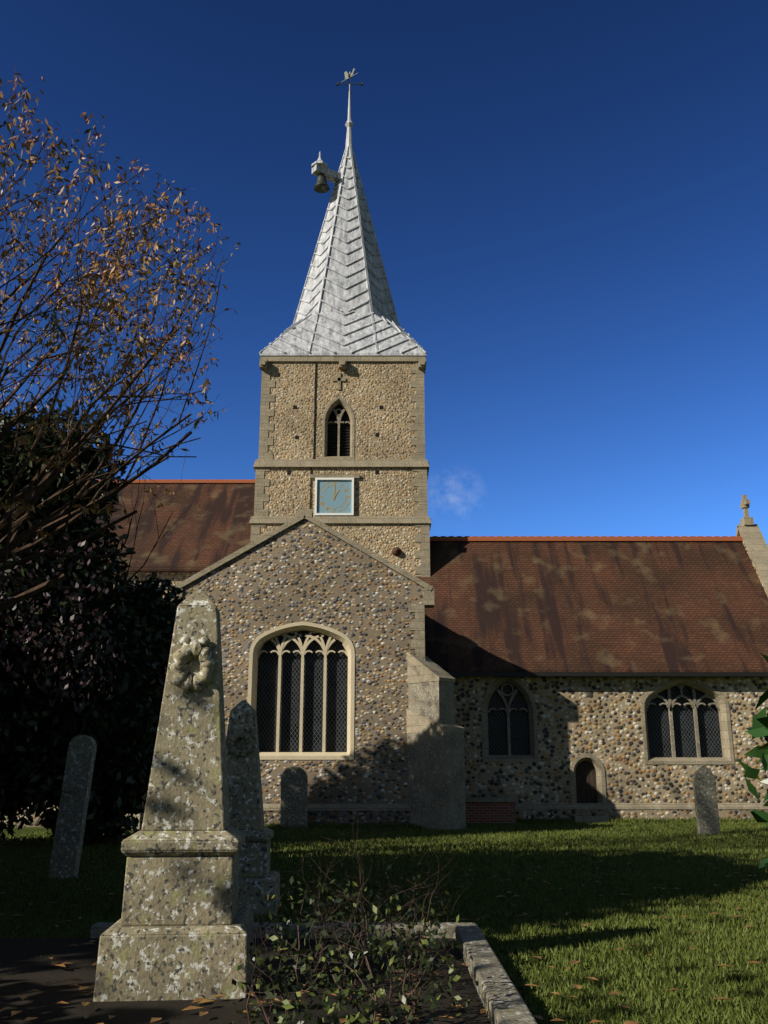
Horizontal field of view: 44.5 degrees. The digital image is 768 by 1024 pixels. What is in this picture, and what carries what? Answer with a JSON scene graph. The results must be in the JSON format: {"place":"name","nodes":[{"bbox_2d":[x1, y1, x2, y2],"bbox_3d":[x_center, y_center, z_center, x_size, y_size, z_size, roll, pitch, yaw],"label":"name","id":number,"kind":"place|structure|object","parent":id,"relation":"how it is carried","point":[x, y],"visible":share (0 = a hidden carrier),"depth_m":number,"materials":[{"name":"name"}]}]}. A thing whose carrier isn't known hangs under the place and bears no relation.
{"place":"outdoors","nodes":[
{"label":"outdoors","id":0,"kind":"place"},
{"bbox_2d":[0,535,125,711],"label":"purple leaves","id":1,"kind":"object","parent":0,"point":[3,643],"visible":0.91,"depth_m":17.71,"materials":[{"name":"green plant"}]},
{"bbox_2d":[0,809,125,826],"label":"aisle plinth","id":2,"kind":"structure","parent":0,"point":[36,820],"depth_m":27.13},
{"bbox_2d":[0,65,241,610],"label":"tree","id":3,"kind":"object","parent":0,"point":[92,364],"depth_m":15.11,"materials":[{"name":"brown plant"}]},
{"bbox_2d":[0,817,767,1023],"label":"ground","id":4,"kind":"structure","parent":0,"point":[24,830],"depth_m":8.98,"materials":[{"name":"green plant"}]},
{"bbox_2d":[48,735,96,879],"bbox_3d":[-4.720,4.477,14.274,0.400,2.120,0.160,2,-18,6],"label":"gravestone","id":5,"kind":"object","parent":4,"relation":"on","point":[71,821],"visible":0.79,"depth_m":14.19,"materials":[{"name":"grey stone"}]},
{"bbox_2d":[62,780,73,792],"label":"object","id":6,"kind":"object","parent":5,"relation":"attached to","point":[67,786],"visible":1,"depth_m":14.19,"materials":[{"name":"grey stone"}]},
{"bbox_2d":[0,400,240,845],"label":"evergreen","id":7,"kind":"object","parent":4,"relation":"on","point":[40,801],"depth_m":19.86,"materials":[{"name":"green plant"}]},
{"bbox_2d":[0,424,102,508],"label":"evergreen","id":8,"kind":"object","parent":7,"relation":"on","point":[69,468],"visible":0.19,"depth_m":20.20,"materials":[{"name":"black plant"}]},
{"bbox_2d":[0,492,112,816],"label":"evergreen","id":9,"kind":"object","parent":7,"relation":"on","point":[5,767],"visible":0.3,"depth_m":19.28,"materials":[{"name":"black plant"}]},
{"bbox_2d":[42,611,161,836],"bbox_3d":[-6.346,4.708,21.097,2.648,4.938,2.753,0,-15,0],"label":"evergreen","id":10,"kind":"object","parent":7,"relation":"on","point":[110,782],"visible":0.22,"depth_m":20.26,"materials":[{"name":"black plant"}]},
{"bbox_2d":[128,583,177,678],"bbox_3d":[-5.603,3.003,22.325,1.712,2.630,1.882,0,-15,0],"label":"evergreen","id":11,"kind":"object","parent":7,"relation":"on","point":[170,615],"visible":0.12,"depth_m":21.83,"materials":[{"name":"green plant"}]},
{"bbox_2d":[113,572,197,597],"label":"nave wall","id":12,"kind":"structure","parent":4,"relation":"on","point":[177,577],"depth_m":33.00,"materials":[{"name":"grey stone"}]},
{"bbox_2d":[93,483,767,671],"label":"tiles","id":13,"kind":"object","parent":12,"relation":"on","point":[600,606],"visible":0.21,"depth_m":32.76,"materials":[{"name":"brown tile"}]},
{"bbox_2d":[96,479,741,540],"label":"ridge","id":14,"kind":"structure","parent":13,"relation":"on","point":[585,538],"depth_m":34.88,"materials":[{"name":"brown tile"}]},
{"bbox_2d":[0,938,490,1023],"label":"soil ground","id":15,"kind":"structure","parent":4,"relation":"on","point":[34,973],"depth_m":6.61,"materials":[{"name":"brown soil"}]},
{"bbox_2d":[93,589,253,1001],"bbox_3d":[-1.500,2.069,7.261,1.031,2.980,1.031,1,-16,-5],"label":"obelisk","id":16,"kind":"object","parent":15,"relation":"on","point":[160,939],"visible":0.98,"depth_m":6.74,"materials":[{"name":"grey stone"}]},
{"bbox_2d":[209,782,487,1023],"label":"bush","id":17,"kind":"object","parent":15,"relation":"on","point":[324,978],"depth_m":6.00,"materials":[{"name":"green plant"}]},
{"bbox_2d":[226,700,279,917],"bbox_3d":[-1.700,3.435,11.085,0.959,2.384,0.959,1,-15,-3],"label":"obelisk","id":18,"kind":"object","parent":4,"relation":"on","point":[246,813],"visible":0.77,"depth_m":10.85,"materials":[{"name":"grey stone"}]},
{"bbox_2d":[280,766,307,828],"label":"gravestone","id":19,"kind":"structure","parent":4,"relation":"on","point":[294,797],"depth_m":25.85,"materials":[{"name":"grey stone"}]},
{"bbox_2d":[126,681,465,831],"bbox_3d":[-2.405,6.966,26.331,9.285,4.300,1.605,0,-15,0],"label":"buttress","id":20,"kind":"object","parent":4,"relation":"on","point":[436,778],"visible":0.36,"depth_m":25.95,"materials":[{"name":"stone"}]},
{"bbox_2d":[182,519,423,803],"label":"transept","id":21,"kind":"structure","parent":4,"relation":"on","point":[304,570],"depth_m":27.62,"materials":[{"name":"grey stone"}]},
{"bbox_2d":[247,622,354,759],"bbox_3d":[-2.390,5.192,27.366,3.080,3.931,0.560,0,-15,0],"label":"window surround","id":22,"kind":"object","parent":21,"relation":"attached to","point":[265,637],"visible":0.93,"depth_m":27.22,"materials":[{"name":"beige stone"}]},
{"bbox_2d":[257,631,347,751],"bbox_3d":[-2.391,5.214,27.367,2.730,3.467,0.120,0,-15,0],"label":"tracery","id":23,"kind":"object","parent":22,"relation":"attached to","point":[325,652],"visible":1,"depth_m":27.52,"materials":[{"name":"beige stone"}]},
{"bbox_2d":[90,923,536,1023],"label":"kerb","id":24,"kind":"structure","parent":4,"relation":"on","point":[501,998],"depth_m":7.22,"materials":[{"name":"grey stone"}]},
{"bbox_2d":[264,811,409,825],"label":"wall plinth","id":25,"kind":"structure","parent":4,"relation":"on","point":[358,817],"depth_m":26.11,"materials":[{"name":"grey stone"}]},
{"bbox_2d":[260,362,428,575],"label":"tower","id":26,"kind":"structure","parent":4,"relation":"on","point":[366,390],"depth_m":34.94,"materials":[{"name":"beige stone"}]},
{"bbox_2d":[314,478,353,515],"bbox_3d":[-1.810,-0.547,34.243,1.420,1.420,0.180,0,-15,0],"label":"clock frame","id":27,"kind":"object","parent":26,"relation":"attached to","point":[331,514],"visible":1,"depth_m":34.09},
{"bbox_2d":[317,480,351,512],"bbox_3d":[-1.810,-0.549,34.236,1.270,1.270,0.034,0,-15,0],"label":"clock face","id":28,"kind":"object","parent":27,"relation":"in","point":[338,501],"visible":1,"depth_m":34.22},
{"bbox_2d":[318,481,350,512],"bbox_3d":[-1.810,-0.556,34.213,1.190,1.190,0.018,0,-15,0],"label":"gold clock","id":29,"kind":"object","parent":28,"relation":"attached to","point":[334,485],"visible":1,"depth_m":34.22,"materials":[{"name":"gold metal"}]},
{"bbox_2d":[287,362,382,508],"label":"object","id":30,"kind":"object","parent":26,"relation":"attached to","point":[333,432],"visible":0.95,"depth_m":35.37,"materials":[{"name":"black"}]},
{"bbox_2d":[259,146,426,382],"bbox_3d":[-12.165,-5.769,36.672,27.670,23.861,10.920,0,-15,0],"label":"lead","id":31,"kind":"object","parent":26,"relation":"on","point":[346,307],"visible":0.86,"depth_m":38.10,"materials":[{"name":"grey metal"}]},
{"bbox_2d":[311,152,327,167],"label":"bell canopy","id":32,"kind":"object","parent":31,"relation":"on","point":[319,161],"visible":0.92,"depth_m":40.45,"materials":[{"name":"grey metal"}]},
{"bbox_2d":[314,174,329,192],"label":"bell","id":33,"kind":"object","parent":31,"relation":"hanging from","point":[321,186],"visible":1,"depth_m":40.36,"materials":[{"name":"grey metal"}]},
{"bbox_2d":[345,84,353,146],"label":"finial","id":34,"kind":"object","parent":31,"relation":"on","point":[349,124],"visible":1,"depth_m":42.06,"materials":[{"name":"grey metal"}]},
{"bbox_2d":[337,68,362,92],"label":"weather vane","id":35,"kind":"object","parent":34,"relation":"attached to","point":[348,75],"visible":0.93,"depth_m":42.79,"materials":[{"name":"grey metal"}]},
{"bbox_2d":[392,547,400,555],"bbox_3d":[0.450,1.393,33.567,0.340,0.340,0.190,0,-15,0],"label":"plate","id":36,"kind":"object","parent":26,"relation":"attached to","point":[396,551],"visible":1,"depth_m":33.53,"materials":[{"name":"brown"}]},
{"bbox_2d":[0,823,767,1023],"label":"fallen leaves","id":37,"kind":"object","parent":4,"relation":"on","point":[203,1000],"visible":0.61,"depth_m":7.16,"materials":[{"name":"brown plant"}]},
{"bbox_2d":[171,356,767,822],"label":"stone","id":38,"kind":"object","parent":4,"relation":"on","point":[421,666],"visible":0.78,"depth_m":30.12,"materials":[{"name":"beige stone"}]},
{"bbox_2d":[327,421,349,453],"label":"louvres","id":39,"kind":"object","parent":38,"relation":"attached to","point":[337,441],"visible":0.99,"depth_m":35.29,"materials":[{"name":"grey"}]},
{"bbox_2d":[256,631,722,756],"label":"window","id":40,"kind":"structure","parent":38,"relation":"on","point":[659,738],"depth_m":27.73,"materials":[{"name":"black glass"}]},
{"bbox_2d":[327,409,719,756],"bbox_3d":[-4.195,1.717,31.797,29.790,12.829,3.909,2,-16,-6],"label":"tracery","id":41,"kind":"object","parent":38,"relation":"on","point":[693,703],"visible":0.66,"depth_m":30.16,"materials":[{"name":"stone"}]},
{"bbox_2d":[575,761,597,802],"bbox_3d":[6.360,8.676,29.515,0.660,1.660,0.001,0,-15,0],"label":"door leaf","id":42,"kind":"object","parent":38,"relation":"attached to","point":[586,784],"visible":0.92,"depth_m":29.55,"materials":[{"name":"brown wood"}]},
{"bbox_2d":[466,802,515,823],"bbox_3d":[3.050,9.236,28.650,1.800,0.760,0.850,0,-15,0],"label":"brick tomb","id":43,"kind":"object","parent":4,"relation":"on","point":[490,812],"visible":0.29,"depth_m":28.26,"materials":[{"name":"red brick"}]},
{"bbox_2d":[454,677,767,802],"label":"nave wall","id":44,"kind":"structure","parent":4,"relation":"on","point":[599,718],"depth_m":29.62,"materials":[{"name":"beige stone"}]},
{"bbox_2d":[425,616,767,676],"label":"gutter","id":45,"kind":"object","parent":44,"relation":"attached to","point":[608,674],"visible":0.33,"depth_m":29.77,"materials":[{"name":"black metal"}]},
{"bbox_2d":[515,809,767,820],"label":"wall plinth","id":46,"kind":"structure","parent":4,"relation":"on","point":[628,813],"depth_m":29.00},
{"bbox_2d":[692,765,720,835],"bbox_3d":[8.109,7.269,23.654,0.560,1.737,0.120,-1,-11,-6],"label":"gravestone","id":47,"kind":"object","parent":4,"relation":"on","point":[705,800],"visible":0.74,"depth_m":23.59,"materials":[{"name":"grey stone"}]},
{"bbox_2d":[737,653,767,868],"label":"laurel","id":48,"kind":"object","parent":4,"relation":"on","point":[758,728],"visible":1,"depth_m":6.42,"materials":[{"name":"green plant"}]},
{"bbox_2d":[739,534,767,596],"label":"flashing","id":49,"kind":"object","parent":4,"relation":"on","point":[752,562],"visible":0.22,"depth_m":33.98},
{"bbox_2d":[0,0,767,544],"label":"sky","id":50,"kind":"structure","parent":0,"point":[567,200],"materials":[{"name":"blue"}]}
]}

